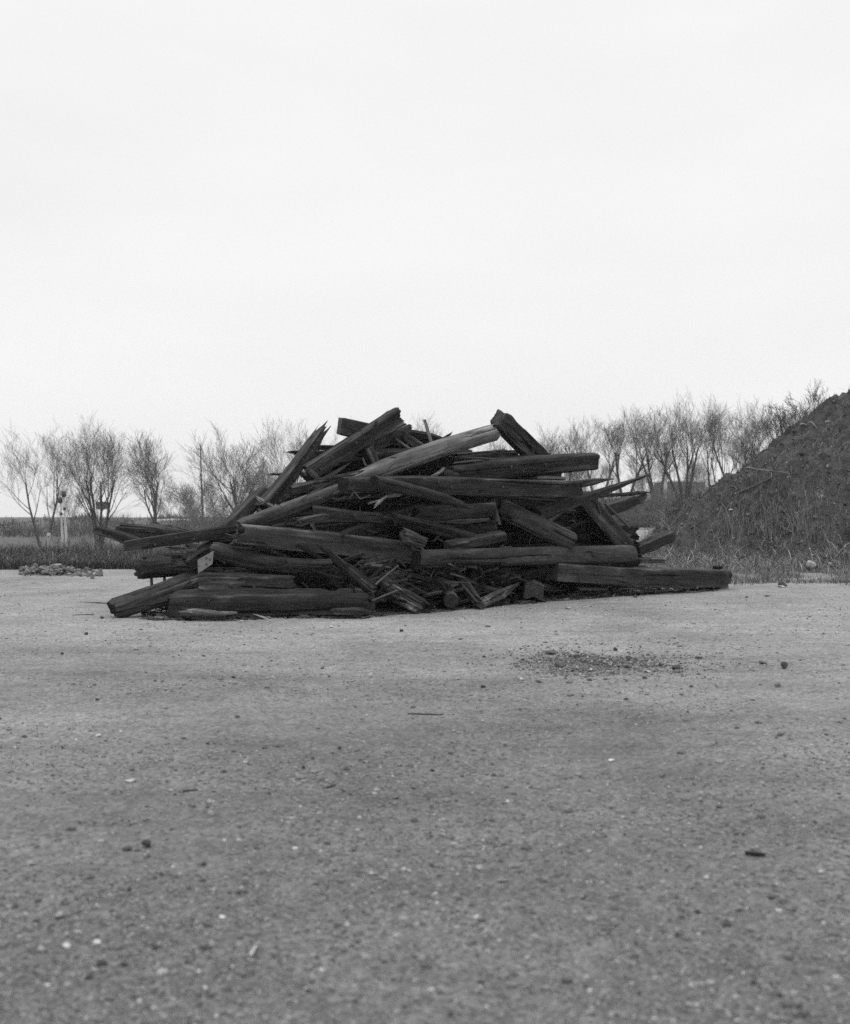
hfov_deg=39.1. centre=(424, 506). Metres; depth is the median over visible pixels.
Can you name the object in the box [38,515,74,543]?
bare shrub
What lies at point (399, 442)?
plank
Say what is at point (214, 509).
bare shrub
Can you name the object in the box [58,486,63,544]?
marker pole
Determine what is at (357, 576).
timber
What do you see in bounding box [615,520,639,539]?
timber
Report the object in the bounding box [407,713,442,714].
stick
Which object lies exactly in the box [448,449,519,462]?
timber
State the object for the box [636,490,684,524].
bare shrub
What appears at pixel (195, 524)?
bare shrub
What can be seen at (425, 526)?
timber
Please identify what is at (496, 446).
bare tree
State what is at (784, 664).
stone
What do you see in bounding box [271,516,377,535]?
timber
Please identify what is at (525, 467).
timber
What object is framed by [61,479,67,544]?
marker pole
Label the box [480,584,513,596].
broken timber
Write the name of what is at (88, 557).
tall dry grass
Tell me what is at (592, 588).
plank
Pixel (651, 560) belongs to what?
plank
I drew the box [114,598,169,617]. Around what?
timber
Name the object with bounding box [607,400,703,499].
bare tree
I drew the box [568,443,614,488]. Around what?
bare tree
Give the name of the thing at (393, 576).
broken timber
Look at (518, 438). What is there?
timber
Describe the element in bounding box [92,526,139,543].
timber
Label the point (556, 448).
bare tree
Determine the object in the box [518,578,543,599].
timber
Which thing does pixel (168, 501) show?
bare tree
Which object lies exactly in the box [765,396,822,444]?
bare tree
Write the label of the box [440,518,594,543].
timber
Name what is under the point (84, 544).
bare shrub
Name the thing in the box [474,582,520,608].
timber
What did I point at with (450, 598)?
round log
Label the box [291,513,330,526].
timber
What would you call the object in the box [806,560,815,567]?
rock
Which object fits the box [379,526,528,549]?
timber
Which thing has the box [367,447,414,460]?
timber
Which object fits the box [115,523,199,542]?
timber
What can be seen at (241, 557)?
round log
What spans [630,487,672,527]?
bare shrub
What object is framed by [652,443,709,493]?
bare tree
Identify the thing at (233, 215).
sky
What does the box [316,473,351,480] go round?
timber
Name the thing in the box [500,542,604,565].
timber
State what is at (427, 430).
iron strap
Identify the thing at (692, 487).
bare shrub
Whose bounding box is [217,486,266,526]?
timber
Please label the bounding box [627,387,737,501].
bare tree
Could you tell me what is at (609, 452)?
bare tree
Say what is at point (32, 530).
bare shrub
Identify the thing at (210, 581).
timber
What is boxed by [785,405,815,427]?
bare shrub
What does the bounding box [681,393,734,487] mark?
bare tree
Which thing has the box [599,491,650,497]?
timber
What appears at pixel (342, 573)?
timber
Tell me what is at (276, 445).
bare tree
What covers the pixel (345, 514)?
timber
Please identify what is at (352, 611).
plank
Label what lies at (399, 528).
timber
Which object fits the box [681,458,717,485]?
bare tree
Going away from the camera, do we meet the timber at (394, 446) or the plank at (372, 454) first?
the plank at (372, 454)
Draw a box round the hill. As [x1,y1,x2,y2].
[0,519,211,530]
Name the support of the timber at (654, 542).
on the timber at (541, 544)
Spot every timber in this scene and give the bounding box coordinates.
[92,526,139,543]
[107,567,207,617]
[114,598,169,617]
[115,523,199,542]
[123,525,237,552]
[147,521,189,530]
[165,587,345,607]
[167,587,376,617]
[181,538,230,569]
[185,543,341,571]
[196,573,301,589]
[203,567,306,587]
[203,572,380,588]
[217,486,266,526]
[222,533,287,556]
[229,523,414,563]
[231,527,416,541]
[255,420,330,509]
[255,508,381,516]
[259,550,344,563]
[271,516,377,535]
[276,491,321,505]
[286,450,297,454]
[288,470,358,495]
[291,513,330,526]
[300,472,440,492]
[302,407,403,477]
[309,523,357,531]
[311,450,360,458]
[312,505,382,522]
[315,543,376,592]
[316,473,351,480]
[317,445,333,449]
[322,495,387,511]
[326,449,473,474]
[327,457,371,473]
[328,563,372,595]
[336,417,401,446]
[337,476,583,496]
[338,500,434,542]
[342,548,429,575]
[350,570,406,588]
[358,548,417,571]
[360,422,412,455]
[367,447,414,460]
[367,564,420,574]
[369,420,377,446]
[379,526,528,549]
[380,495,555,507]
[383,443,408,448]
[392,513,476,538]
[403,572,433,586]
[405,578,443,594]
[410,429,441,442]
[410,545,637,568]
[414,502,495,521]
[418,592,445,607]
[421,568,457,579]
[431,575,465,584]
[436,465,459,476]
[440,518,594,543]
[440,522,496,533]
[444,530,506,548]
[445,453,599,478]
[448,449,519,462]
[452,455,535,465]
[455,572,485,609]
[459,594,473,604]
[461,566,518,574]
[463,508,532,518]
[464,544,511,577]
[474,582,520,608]
[480,575,519,591]
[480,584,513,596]
[487,497,500,524]
[490,409,549,455]
[498,565,649,591]
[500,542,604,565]
[505,578,519,586]
[509,581,565,591]
[513,565,539,576]
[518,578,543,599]
[519,473,565,479]
[527,491,597,509]
[531,577,555,585]
[533,474,646,518]
[542,533,631,542]
[544,563,731,587]
[549,510,581,522]
[575,499,632,544]
[586,491,647,522]
[588,531,605,545]
[588,558,640,566]
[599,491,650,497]
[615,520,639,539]
[637,530,674,556]
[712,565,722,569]
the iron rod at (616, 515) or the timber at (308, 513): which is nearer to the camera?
the timber at (308, 513)
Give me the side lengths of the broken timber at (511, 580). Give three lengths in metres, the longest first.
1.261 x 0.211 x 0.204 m
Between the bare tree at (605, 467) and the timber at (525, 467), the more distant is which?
the bare tree at (605, 467)
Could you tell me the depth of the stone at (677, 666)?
10.96 m
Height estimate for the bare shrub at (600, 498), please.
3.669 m
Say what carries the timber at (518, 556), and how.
on the timber at (635, 576)
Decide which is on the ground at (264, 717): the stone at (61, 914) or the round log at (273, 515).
the stone at (61, 914)
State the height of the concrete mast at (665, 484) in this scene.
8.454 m
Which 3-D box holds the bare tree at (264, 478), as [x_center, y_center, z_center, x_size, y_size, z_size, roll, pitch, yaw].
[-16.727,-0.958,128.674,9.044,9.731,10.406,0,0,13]
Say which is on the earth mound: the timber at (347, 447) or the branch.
the branch
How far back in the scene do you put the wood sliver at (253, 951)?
3.96 m
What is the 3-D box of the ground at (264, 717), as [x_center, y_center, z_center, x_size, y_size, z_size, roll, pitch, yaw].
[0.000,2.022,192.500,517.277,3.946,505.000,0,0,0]
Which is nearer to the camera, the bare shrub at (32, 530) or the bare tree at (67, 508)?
the bare shrub at (32, 530)
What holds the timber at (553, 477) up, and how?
on the timber at (554, 498)
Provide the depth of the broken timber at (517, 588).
18.79 m
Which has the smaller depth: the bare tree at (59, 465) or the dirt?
the dirt
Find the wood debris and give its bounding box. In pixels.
[139,584,719,620]
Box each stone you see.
[54,911,64,917]
[62,943,70,948]
[85,973,92,978]
[122,846,132,851]
[125,779,135,782]
[141,839,150,845]
[204,921,211,926]
[545,650,556,654]
[555,663,563,667]
[561,977,573,982]
[672,664,680,669]
[781,661,787,668]
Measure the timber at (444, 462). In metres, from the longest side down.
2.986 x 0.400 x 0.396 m
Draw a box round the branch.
[737,477,770,492]
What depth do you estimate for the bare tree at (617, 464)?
92.79 m
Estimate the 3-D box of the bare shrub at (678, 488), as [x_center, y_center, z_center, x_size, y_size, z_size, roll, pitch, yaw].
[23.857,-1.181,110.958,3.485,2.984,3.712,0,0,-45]
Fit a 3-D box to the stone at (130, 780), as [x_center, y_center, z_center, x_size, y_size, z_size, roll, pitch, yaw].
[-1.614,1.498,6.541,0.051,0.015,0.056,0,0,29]
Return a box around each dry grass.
[0,535,200,569]
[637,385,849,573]
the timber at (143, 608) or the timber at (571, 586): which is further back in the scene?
the timber at (571, 586)
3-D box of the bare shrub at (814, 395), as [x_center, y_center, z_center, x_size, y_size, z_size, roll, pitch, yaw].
[11.154,-3.049,34.624,1.566,1.358,0.922,0,0,39]
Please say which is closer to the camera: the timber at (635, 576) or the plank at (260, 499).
the plank at (260, 499)
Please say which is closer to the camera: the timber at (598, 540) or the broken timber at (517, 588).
the broken timber at (517, 588)
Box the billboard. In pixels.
[95,502,107,524]
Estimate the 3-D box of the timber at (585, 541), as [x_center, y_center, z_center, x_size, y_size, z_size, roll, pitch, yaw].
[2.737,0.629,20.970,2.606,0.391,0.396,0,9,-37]
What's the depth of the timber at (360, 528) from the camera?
17.32 m
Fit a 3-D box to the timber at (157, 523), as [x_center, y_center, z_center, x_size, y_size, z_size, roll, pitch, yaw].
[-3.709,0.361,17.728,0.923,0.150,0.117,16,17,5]
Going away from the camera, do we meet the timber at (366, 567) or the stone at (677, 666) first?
the stone at (677, 666)
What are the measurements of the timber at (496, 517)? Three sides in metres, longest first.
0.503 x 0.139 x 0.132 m
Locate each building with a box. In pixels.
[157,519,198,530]
[653,481,705,499]
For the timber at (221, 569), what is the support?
on the timber at (331, 588)
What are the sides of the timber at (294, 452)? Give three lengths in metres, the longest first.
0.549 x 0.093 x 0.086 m
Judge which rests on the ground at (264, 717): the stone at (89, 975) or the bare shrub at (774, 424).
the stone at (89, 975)
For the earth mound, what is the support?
on the ground at (264, 717)
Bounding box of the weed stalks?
[707,486,828,549]
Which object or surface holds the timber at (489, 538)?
on the timber at (518, 556)
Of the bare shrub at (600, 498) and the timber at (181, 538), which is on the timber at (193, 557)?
the timber at (181, 538)
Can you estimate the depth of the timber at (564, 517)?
20.45 m
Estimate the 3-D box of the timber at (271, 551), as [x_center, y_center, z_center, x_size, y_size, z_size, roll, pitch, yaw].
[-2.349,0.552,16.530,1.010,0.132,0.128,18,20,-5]
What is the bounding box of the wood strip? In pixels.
[745,850,765,855]
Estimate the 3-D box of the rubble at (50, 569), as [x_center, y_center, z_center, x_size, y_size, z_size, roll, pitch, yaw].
[-7.981,1.415,26.283,1.839,0.254,3.612,0,0,-18]
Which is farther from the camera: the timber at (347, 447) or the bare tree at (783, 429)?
the bare tree at (783, 429)
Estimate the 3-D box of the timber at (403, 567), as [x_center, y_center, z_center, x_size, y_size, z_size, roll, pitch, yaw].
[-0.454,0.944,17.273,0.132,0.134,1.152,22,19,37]
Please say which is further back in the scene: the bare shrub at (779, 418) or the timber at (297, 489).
the bare shrub at (779, 418)
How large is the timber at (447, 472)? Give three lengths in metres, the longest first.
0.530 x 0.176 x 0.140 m
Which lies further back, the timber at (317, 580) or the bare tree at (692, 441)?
the bare tree at (692, 441)
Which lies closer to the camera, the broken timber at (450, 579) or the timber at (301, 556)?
the timber at (301, 556)
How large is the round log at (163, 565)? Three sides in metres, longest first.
0.966 x 0.521 x 0.342 m
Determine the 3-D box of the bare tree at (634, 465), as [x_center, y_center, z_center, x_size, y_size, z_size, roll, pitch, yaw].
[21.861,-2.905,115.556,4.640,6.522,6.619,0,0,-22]
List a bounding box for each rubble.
[18,564,102,578]
[655,389,849,570]
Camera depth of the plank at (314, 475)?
17.44 m
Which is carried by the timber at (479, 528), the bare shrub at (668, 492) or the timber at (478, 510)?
the timber at (478, 510)
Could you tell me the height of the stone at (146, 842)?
0.032 m
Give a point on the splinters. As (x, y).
(476, 581)
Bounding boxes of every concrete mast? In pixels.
[615,454,619,497]
[664,442,667,497]
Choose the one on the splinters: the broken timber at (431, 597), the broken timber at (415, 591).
the broken timber at (415, 591)
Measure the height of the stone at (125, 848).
0.021 m
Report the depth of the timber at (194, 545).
17.37 m
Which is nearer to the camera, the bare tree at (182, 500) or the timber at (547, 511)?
the timber at (547, 511)
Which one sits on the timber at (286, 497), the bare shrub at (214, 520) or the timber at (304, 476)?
the timber at (304, 476)
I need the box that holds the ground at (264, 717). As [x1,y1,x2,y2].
[0,515,849,1023]
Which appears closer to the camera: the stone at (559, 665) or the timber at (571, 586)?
the stone at (559, 665)
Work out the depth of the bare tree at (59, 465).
84.28 m
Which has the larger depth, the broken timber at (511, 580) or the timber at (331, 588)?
the broken timber at (511, 580)
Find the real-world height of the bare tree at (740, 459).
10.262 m
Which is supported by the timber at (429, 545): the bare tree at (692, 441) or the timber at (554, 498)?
the timber at (554, 498)
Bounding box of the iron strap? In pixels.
[423,419,432,441]
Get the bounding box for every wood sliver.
[249,945,257,956]
[782,864,796,868]
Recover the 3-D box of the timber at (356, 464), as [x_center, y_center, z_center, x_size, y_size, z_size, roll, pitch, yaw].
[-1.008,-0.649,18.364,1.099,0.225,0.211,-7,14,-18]
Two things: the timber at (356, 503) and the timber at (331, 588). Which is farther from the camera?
the timber at (356, 503)
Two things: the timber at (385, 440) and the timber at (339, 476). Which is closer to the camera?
the timber at (339, 476)
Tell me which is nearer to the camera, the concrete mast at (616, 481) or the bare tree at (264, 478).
the bare tree at (264, 478)
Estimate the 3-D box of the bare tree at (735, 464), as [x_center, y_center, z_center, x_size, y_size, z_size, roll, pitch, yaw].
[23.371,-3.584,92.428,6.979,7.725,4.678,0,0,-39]
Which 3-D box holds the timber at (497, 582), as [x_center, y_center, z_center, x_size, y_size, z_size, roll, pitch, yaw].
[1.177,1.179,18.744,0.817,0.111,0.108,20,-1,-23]
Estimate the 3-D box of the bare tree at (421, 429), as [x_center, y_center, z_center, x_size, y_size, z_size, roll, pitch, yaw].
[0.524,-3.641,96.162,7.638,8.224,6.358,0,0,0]
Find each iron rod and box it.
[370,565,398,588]
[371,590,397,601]
[604,503,629,527]
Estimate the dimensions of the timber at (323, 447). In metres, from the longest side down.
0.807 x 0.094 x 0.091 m
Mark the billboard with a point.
(105, 508)
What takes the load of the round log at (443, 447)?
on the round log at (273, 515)
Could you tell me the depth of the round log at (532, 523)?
18.98 m
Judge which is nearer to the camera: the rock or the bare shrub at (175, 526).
the rock
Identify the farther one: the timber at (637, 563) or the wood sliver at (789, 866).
the timber at (637, 563)
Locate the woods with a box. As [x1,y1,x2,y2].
[0,491,617,537]
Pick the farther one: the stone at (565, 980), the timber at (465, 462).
the timber at (465, 462)
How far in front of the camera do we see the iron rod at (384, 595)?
16.35 m
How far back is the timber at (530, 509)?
19.69 m
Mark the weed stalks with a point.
(771, 526)
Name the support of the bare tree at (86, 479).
on the ground at (264, 717)
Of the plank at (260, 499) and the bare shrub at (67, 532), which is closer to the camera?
the plank at (260, 499)
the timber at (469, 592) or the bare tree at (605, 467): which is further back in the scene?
the bare tree at (605, 467)
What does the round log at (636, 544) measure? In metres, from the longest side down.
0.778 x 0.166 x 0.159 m
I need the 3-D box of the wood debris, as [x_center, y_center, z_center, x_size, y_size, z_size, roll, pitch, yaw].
[1.103,1.385,19.272,11.830,0.499,4.571,0,0,-25]
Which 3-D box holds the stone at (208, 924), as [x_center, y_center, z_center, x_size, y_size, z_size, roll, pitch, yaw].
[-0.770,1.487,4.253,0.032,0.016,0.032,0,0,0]
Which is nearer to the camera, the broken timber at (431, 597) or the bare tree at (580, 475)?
the broken timber at (431, 597)
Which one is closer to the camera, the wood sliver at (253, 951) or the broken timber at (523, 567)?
the wood sliver at (253, 951)
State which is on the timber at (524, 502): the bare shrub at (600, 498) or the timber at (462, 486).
the timber at (462, 486)
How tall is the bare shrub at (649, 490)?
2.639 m
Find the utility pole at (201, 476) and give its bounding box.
[196,444,203,525]
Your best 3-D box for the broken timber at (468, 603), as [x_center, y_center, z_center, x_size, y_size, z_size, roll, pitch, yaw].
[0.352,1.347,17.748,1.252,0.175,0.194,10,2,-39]
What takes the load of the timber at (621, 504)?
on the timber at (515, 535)
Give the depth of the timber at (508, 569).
18.81 m
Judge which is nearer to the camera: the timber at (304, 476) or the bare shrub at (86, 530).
the timber at (304, 476)
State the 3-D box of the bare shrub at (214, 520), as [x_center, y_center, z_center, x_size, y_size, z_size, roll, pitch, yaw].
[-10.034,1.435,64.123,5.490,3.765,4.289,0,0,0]
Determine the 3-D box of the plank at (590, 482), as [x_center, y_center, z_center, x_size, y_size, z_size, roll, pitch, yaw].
[2.907,-0.432,20.592,1.029,0.142,0.108,-9,13,-34]
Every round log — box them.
[133,553,197,584]
[210,542,332,574]
[236,484,345,526]
[350,424,500,476]
[369,476,472,511]
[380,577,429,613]
[399,527,428,549]
[442,589,458,607]
[497,500,576,549]
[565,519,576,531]
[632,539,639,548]
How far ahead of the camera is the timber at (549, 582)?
19.23 m
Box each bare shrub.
[20,515,48,541]
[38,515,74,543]
[51,524,80,542]
[56,528,103,549]
[73,524,98,542]
[90,512,126,543]
[110,509,140,526]
[149,500,222,548]
[164,514,187,547]
[177,487,231,529]
[192,502,235,543]
[201,511,228,527]
[585,480,616,503]
[601,497,659,524]
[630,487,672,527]
[633,483,669,499]
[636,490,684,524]
[643,482,674,499]
[665,481,699,498]
[672,463,717,494]
[760,415,793,439]
[762,404,810,435]
[764,399,808,429]
[782,378,836,418]
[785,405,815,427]
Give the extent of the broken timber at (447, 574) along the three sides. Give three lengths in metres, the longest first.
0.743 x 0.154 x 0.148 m
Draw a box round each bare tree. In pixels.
[0,416,83,550]
[38,413,148,546]
[45,488,90,536]
[116,429,175,548]
[142,478,197,522]
[147,421,307,519]
[157,460,263,527]
[171,498,208,529]
[179,479,231,527]
[238,455,284,497]
[244,414,352,487]
[412,410,475,449]
[480,436,511,450]
[536,420,598,480]
[552,448,584,480]
[560,411,636,502]
[565,467,599,490]
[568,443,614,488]
[592,406,681,496]
[595,459,623,492]
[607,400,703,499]
[620,446,679,490]
[626,467,651,490]
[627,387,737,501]
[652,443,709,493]
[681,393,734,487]
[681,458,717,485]
[690,393,777,474]
[694,411,760,482]
[704,395,811,466]
[723,425,768,471]
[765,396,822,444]
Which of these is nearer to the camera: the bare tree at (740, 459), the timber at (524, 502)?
the timber at (524, 502)
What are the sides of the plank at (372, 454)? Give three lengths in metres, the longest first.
0.300 x 0.118 x 0.064 m
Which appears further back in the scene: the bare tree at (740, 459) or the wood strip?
the bare tree at (740, 459)
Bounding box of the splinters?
[215,457,625,613]
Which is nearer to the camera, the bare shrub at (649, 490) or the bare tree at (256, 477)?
the bare tree at (256, 477)
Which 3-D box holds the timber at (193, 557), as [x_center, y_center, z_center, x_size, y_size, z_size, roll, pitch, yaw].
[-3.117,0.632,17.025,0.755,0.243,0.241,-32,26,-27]
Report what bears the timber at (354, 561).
on the timber
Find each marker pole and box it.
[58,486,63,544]
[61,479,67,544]
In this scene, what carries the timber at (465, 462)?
on the timber at (525, 467)
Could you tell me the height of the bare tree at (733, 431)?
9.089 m
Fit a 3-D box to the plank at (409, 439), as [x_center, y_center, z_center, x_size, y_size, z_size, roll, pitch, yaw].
[-0.163,-1.006,18.881,0.075,0.149,0.713,7,-17,47]
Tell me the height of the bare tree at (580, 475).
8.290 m
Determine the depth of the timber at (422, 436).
19.31 m
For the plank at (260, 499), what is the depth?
17.25 m
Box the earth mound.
[645,390,849,573]
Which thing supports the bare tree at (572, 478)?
on the ground at (264, 717)
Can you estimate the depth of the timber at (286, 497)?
18.17 m
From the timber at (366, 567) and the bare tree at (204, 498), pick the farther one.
the bare tree at (204, 498)
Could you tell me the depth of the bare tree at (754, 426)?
90.10 m
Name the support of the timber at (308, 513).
on the timber at (515, 535)
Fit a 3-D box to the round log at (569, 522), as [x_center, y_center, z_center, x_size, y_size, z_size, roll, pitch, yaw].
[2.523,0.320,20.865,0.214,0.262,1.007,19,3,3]
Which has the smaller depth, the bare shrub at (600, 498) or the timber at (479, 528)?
the timber at (479, 528)
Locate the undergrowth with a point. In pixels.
(648, 523)
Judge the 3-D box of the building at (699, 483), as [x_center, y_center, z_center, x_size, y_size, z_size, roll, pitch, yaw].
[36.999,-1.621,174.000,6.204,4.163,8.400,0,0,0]
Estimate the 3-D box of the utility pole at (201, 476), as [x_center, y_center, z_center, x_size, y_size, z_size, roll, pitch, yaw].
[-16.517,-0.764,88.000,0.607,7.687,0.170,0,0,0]
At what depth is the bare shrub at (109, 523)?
96.85 m
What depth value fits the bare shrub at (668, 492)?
100.96 m
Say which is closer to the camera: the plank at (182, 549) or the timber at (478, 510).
the plank at (182, 549)
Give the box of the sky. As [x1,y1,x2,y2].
[0,0,849,516]
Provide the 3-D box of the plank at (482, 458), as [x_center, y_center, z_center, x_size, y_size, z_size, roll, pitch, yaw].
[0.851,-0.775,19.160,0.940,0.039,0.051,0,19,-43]
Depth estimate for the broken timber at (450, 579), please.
17.70 m
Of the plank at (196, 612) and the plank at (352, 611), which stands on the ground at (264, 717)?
the plank at (196, 612)
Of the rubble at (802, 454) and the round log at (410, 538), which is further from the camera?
the rubble at (802, 454)
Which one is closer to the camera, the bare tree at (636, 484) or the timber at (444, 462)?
the timber at (444, 462)
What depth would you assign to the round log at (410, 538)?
16.89 m
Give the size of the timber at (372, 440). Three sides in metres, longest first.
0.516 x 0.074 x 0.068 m
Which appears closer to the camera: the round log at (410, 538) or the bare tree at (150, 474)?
the round log at (410, 538)
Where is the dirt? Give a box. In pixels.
[389,632,782,692]
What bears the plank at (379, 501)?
on the splinters
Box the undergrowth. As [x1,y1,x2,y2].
[598,482,702,527]
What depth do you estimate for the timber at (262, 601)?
16.13 m
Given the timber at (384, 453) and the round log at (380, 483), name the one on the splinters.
the round log at (380, 483)
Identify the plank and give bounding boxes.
[166,547,196,551]
[178,608,237,618]
[255,495,273,507]
[305,467,318,479]
[330,607,371,615]
[366,447,378,462]
[373,495,386,508]
[394,437,409,447]
[401,430,423,446]
[431,467,444,475]
[435,517,489,523]
[458,456,497,459]
[542,583,565,592]
[576,478,613,487]
[577,587,608,590]
[638,557,665,563]
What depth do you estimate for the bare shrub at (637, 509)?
75.82 m
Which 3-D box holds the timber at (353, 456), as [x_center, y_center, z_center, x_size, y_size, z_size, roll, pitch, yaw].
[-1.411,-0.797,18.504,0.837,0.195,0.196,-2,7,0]
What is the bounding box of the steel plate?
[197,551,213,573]
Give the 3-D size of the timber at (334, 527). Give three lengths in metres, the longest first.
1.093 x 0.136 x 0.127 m
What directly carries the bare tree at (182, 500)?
on the ground at (264, 717)
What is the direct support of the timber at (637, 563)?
on the timber at (571, 586)
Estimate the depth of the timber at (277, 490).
17.58 m
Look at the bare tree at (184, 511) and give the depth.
73.75 m
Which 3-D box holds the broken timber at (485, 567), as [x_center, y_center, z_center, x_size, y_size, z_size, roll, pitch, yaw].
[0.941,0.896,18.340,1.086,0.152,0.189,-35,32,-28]
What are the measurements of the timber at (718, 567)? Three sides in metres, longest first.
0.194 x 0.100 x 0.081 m
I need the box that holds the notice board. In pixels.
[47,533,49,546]
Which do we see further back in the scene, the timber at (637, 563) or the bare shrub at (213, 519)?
the bare shrub at (213, 519)
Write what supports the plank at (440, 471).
on the timber at (462, 486)
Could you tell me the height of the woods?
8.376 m
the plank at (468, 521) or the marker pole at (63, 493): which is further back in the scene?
the marker pole at (63, 493)
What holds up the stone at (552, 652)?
on the ground at (264, 717)
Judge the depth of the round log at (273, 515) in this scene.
16.79 m
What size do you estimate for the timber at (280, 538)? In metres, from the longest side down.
2.726 x 0.355 x 0.322 m
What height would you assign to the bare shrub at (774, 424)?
1.006 m
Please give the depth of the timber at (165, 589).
16.50 m
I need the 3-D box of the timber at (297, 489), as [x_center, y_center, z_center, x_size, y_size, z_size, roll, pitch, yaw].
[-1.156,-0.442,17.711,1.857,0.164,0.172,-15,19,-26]
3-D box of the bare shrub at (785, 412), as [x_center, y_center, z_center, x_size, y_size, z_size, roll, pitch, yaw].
[10.951,-2.676,35.918,1.630,1.117,1.142,0,0,0]
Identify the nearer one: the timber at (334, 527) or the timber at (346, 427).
the timber at (334, 527)

